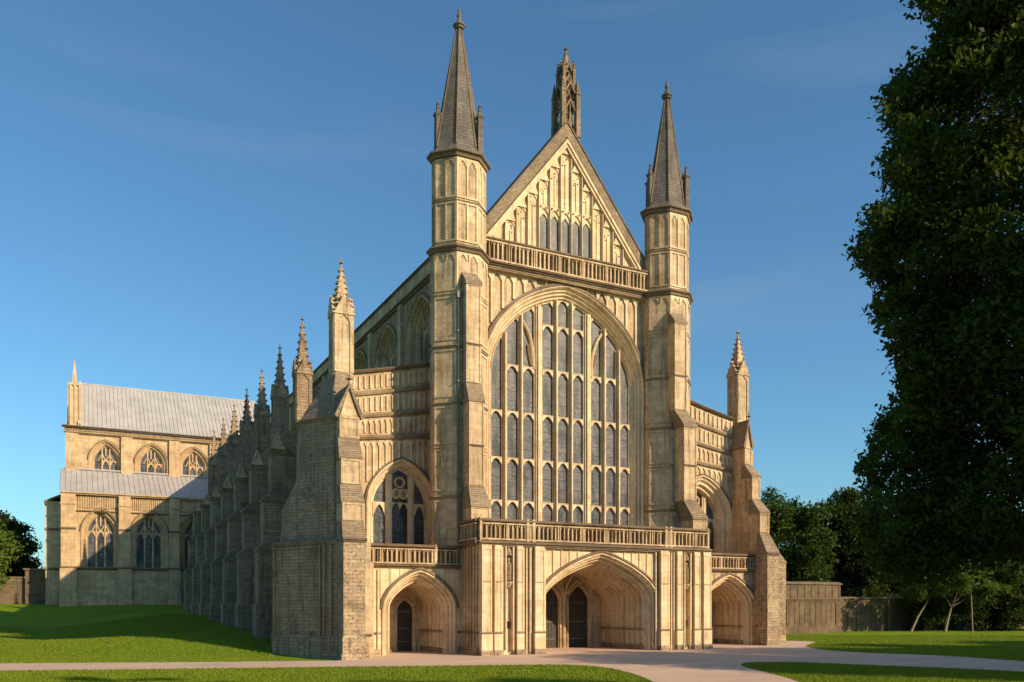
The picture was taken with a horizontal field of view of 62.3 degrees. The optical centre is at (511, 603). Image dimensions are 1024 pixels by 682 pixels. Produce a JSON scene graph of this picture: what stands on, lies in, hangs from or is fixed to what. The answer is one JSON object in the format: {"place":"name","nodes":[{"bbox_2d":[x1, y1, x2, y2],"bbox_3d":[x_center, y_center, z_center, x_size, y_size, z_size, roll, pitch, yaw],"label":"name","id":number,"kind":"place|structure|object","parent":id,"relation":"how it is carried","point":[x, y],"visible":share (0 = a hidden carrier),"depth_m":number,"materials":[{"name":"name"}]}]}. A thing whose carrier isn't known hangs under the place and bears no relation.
{"place":"outdoors","nodes":[
{"label":"outdoors","id":0,"kind":"place"},
{"bbox_2d":[0,641,1023,681],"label":"forecourt","id":1,"kind":"structure","parent":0,"point":[720,662],"depth_m":43.41,"materials":[{"name":"beige concrete"}]},
{"bbox_2d":[0,604,1023,681],"bbox_3d":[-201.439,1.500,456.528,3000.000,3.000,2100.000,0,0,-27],"label":"lawn","id":2,"kind":"structure","parent":0,"point":[23,616],"depth_m":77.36,"materials":[{"name":"green plant"}]},
{"bbox_2d":[0,519,28,591],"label":"broadleaf tree","id":3,"kind":"object","parent":2,"relation":"on","point":[6,545],"visible":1,"depth_m":50.31,"materials":[{"name":"green plant"}]},
{"bbox_2d":[0,509,43,576],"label":"broadleaf tree","id":4,"kind":"object","parent":2,"relation":"on","point":[30,548],"visible":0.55,"depth_m":113.02,"materials":[{"name":"green plant"}]},
{"bbox_2d":[0,568,44,603],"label":"garden wall","id":5,"kind":"structure","parent":2,"relation":"on","point":[29,588],"depth_m":105.43,"materials":[{"name":"stone"}]},
{"bbox_2d":[44,7,786,659],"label":"cathedral","id":6,"kind":"structure","parent":2,"relation":"on","point":[492,431],"depth_m":55.81,"materials":[{"name":"stone"}]},
{"bbox_2d":[80,507,118,566],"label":"window","id":7,"kind":"structure","parent":6,"relation":"in","point":[99,531],"depth_m":105.11,"materials":[{"name":"grey glass"}]},
{"bbox_2d":[87,439,120,472],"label":"window","id":8,"kind":"structure","parent":6,"relation":"in","point":[104,454],"depth_m":111.48,"materials":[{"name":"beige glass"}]},
{"bbox_2d":[131,510,168,567],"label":"window","id":9,"kind":"structure","parent":6,"relation":"in","point":[149,533],"depth_m":107.68,"materials":[{"name":"grey glass"}]},
{"bbox_2d":[134,443,168,475],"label":"window","id":10,"kind":"structure","parent":6,"relation":"in","point":[150,457],"depth_m":114.09,"materials":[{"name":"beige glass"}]},
{"bbox_2d":[180,514,192,567],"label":"window","id":11,"kind":"structure","parent":6,"relation":"in","point":[186,527],"depth_m":109.35,"materials":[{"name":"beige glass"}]},
{"bbox_2d":[180,446,207,477],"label":"window","id":12,"kind":"structure","parent":6,"relation":"in","point":[193,461],"depth_m":116.51,"materials":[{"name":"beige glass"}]},
{"bbox_2d":[312,387,319,400],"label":"window","id":13,"kind":"structure","parent":6,"relation":"in","point":[316,390],"depth_m":80.96,"materials":[{"name":"stone"}]},
{"bbox_2d":[354,348,367,369],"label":"window","id":14,"kind":"structure","parent":6,"relation":"in","point":[360,358],"depth_m":69.05,"materials":[{"name":"stone"}]},
{"bbox_2d":[375,323,396,367],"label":"window","id":15,"kind":"structure","parent":6,"relation":"in","point":[386,349],"depth_m":63.36,"materials":[{"name":"stone"}]},
{"bbox_2d":[364,457,430,544],"bbox_3d":[-6.995,-5.865,53.088,4.860,6.570,0.850,0,0,-27],"label":"window","id":16,"kind":"structure","parent":6,"relation":"in","point":[397,500],"depth_m":53.28,"materials":[{"name":"stone"}]},
{"bbox_2d":[406,293,430,364],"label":"window","id":17,"kind":"structure","parent":6,"relation":"in","point":[418,324],"depth_m":57.59,"materials":[{"name":"stone"}]},
{"bbox_2d":[487,283,644,525],"bbox_3d":[3.490,-12.455,56.129,12.618,17.310,0.990,0,0,-27],"label":"great window","id":18,"kind":"structure","parent":6,"relation":"in","point":[566,386],"depth_m":56.40,"materials":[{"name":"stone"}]},
{"bbox_2d":[697,473,731,552],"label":"window","id":19,"kind":"structure","parent":6,"relation":"in","point":[712,498],"depth_m":63.24,"materials":[{"name":"stone"}]},
{"bbox_2d":[37,643,972,680],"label":"path edge","id":20,"kind":"object","parent":2,"relation":"on","point":[505,665],"visible":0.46,"depth_m":40.18,"materials":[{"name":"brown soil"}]},
{"bbox_2d":[760,485,841,581],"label":"broadleaf tree","id":21,"kind":"object","parent":2,"relation":"on","point":[792,526],"visible":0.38,"depth_m":106.12,"materials":[{"name":"green plant"}]},
{"bbox_2d":[786,581,841,633],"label":"precinct wall","id":22,"kind":"structure","parent":2,"relation":"on","point":[813,607],"depth_m":86.17,"materials":[{"name":"stone"}]},
{"bbox_2d":[806,486,909,596],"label":"broadleaf tree","id":23,"kind":"object","parent":2,"relation":"on","point":[854,575],"visible":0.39,"depth_m":108.29,"materials":[{"name":"green plant"}]},
{"bbox_2d":[899,571,948,631],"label":"young tree","id":24,"kind":"object","parent":2,"relation":"on","point":[912,593],"visible":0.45,"depth_m":88.17,"materials":[{"name":"green plant"}]},
{"bbox_2d":[894,577,957,630],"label":"shrub","id":25,"kind":"object","parent":2,"relation":"on","point":[922,624],"visible":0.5,"depth_m":92.50,"materials":[{"name":"green plant"}]},
{"bbox_2d":[841,0,1023,594],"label":"shade tree","id":26,"kind":"object","parent":2,"relation":"on","point":[962,355],"visible":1,"depth_m":13.04,"materials":[{"name":"green plant"}]},
{"bbox_2d":[841,597,1023,631],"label":"boundary wall","id":27,"kind":"structure","parent":2,"relation":"on","point":[873,614],"depth_m":93.05,"materials":[{"name":"stone"}]},
{"bbox_2d":[887,512,979,596],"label":"broadleaf tree","id":28,"kind":"object","parent":2,"relation":"on","point":[894,585],"depth_m":111.33,"materials":[{"name":"green plant"}]},
{"bbox_2d":[928,573,976,630],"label":"shrub","id":29,"kind":"object","parent":2,"relation":"on","point":[953,624],"visible":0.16,"depth_m":93.51,"materials":[{"name":"green plant"}]},
{"bbox_2d":[921,567,1000,631],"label":"young tree","id":30,"kind":"object","parent":2,"relation":"on","point":[984,594],"visible":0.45,"depth_m":89.43,"materials":[{"name":"green plant"}]},
{"bbox_2d":[939,559,1000,630],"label":"shrub","id":31,"kind":"object","parent":2,"relation":"on","point":[989,601],"visible":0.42,"depth_m":92.31,"materials":[{"name":"green plant"}]},
{"bbox_2d":[930,562,1015,631],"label":"young tree","id":32,"kind":"object","parent":2,"relation":"on","point":[970,580],"visible":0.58,"depth_m":88.46,"materials":[{"name":"green plant"}]},
{"bbox_2d":[957,566,1021,630],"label":"shrub","id":33,"kind":"object","parent":2,"relation":"on","point":[990,608],"visible":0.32,"depth_m":93.89,"materials":[{"name":"green plant"}]},
{"bbox_2d":[970,511,1023,584],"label":"broadleaf tree","id":34,"kind":"object","parent":2,"relation":"on","point":[1009,560],"visible":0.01,"depth_m":113.12,"materials":[{"name":"green plant"}]},
{"bbox_2d":[983,561,1023,630],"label":"shrub","id":35,"kind":"object","parent":2,"relation":"on","point":[1017,613],"visible":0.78,"depth_m":92.54,"materials":[{"name":"green plant"}]},
{"bbox_2d":[1008,564,1023,619],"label":"shrub","id":36,"kind":"object","parent":2,"relation":"on","point":[1019,589],"visible":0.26,"depth_m":93.37,"materials":[{"name":"green plant"}]},
{"bbox_2d":[0,0,1023,577],"label":"sky","id":37,"kind":"structure","parent":0,"point":[183,183],"materials":[{"name":"blue"}]}
]}

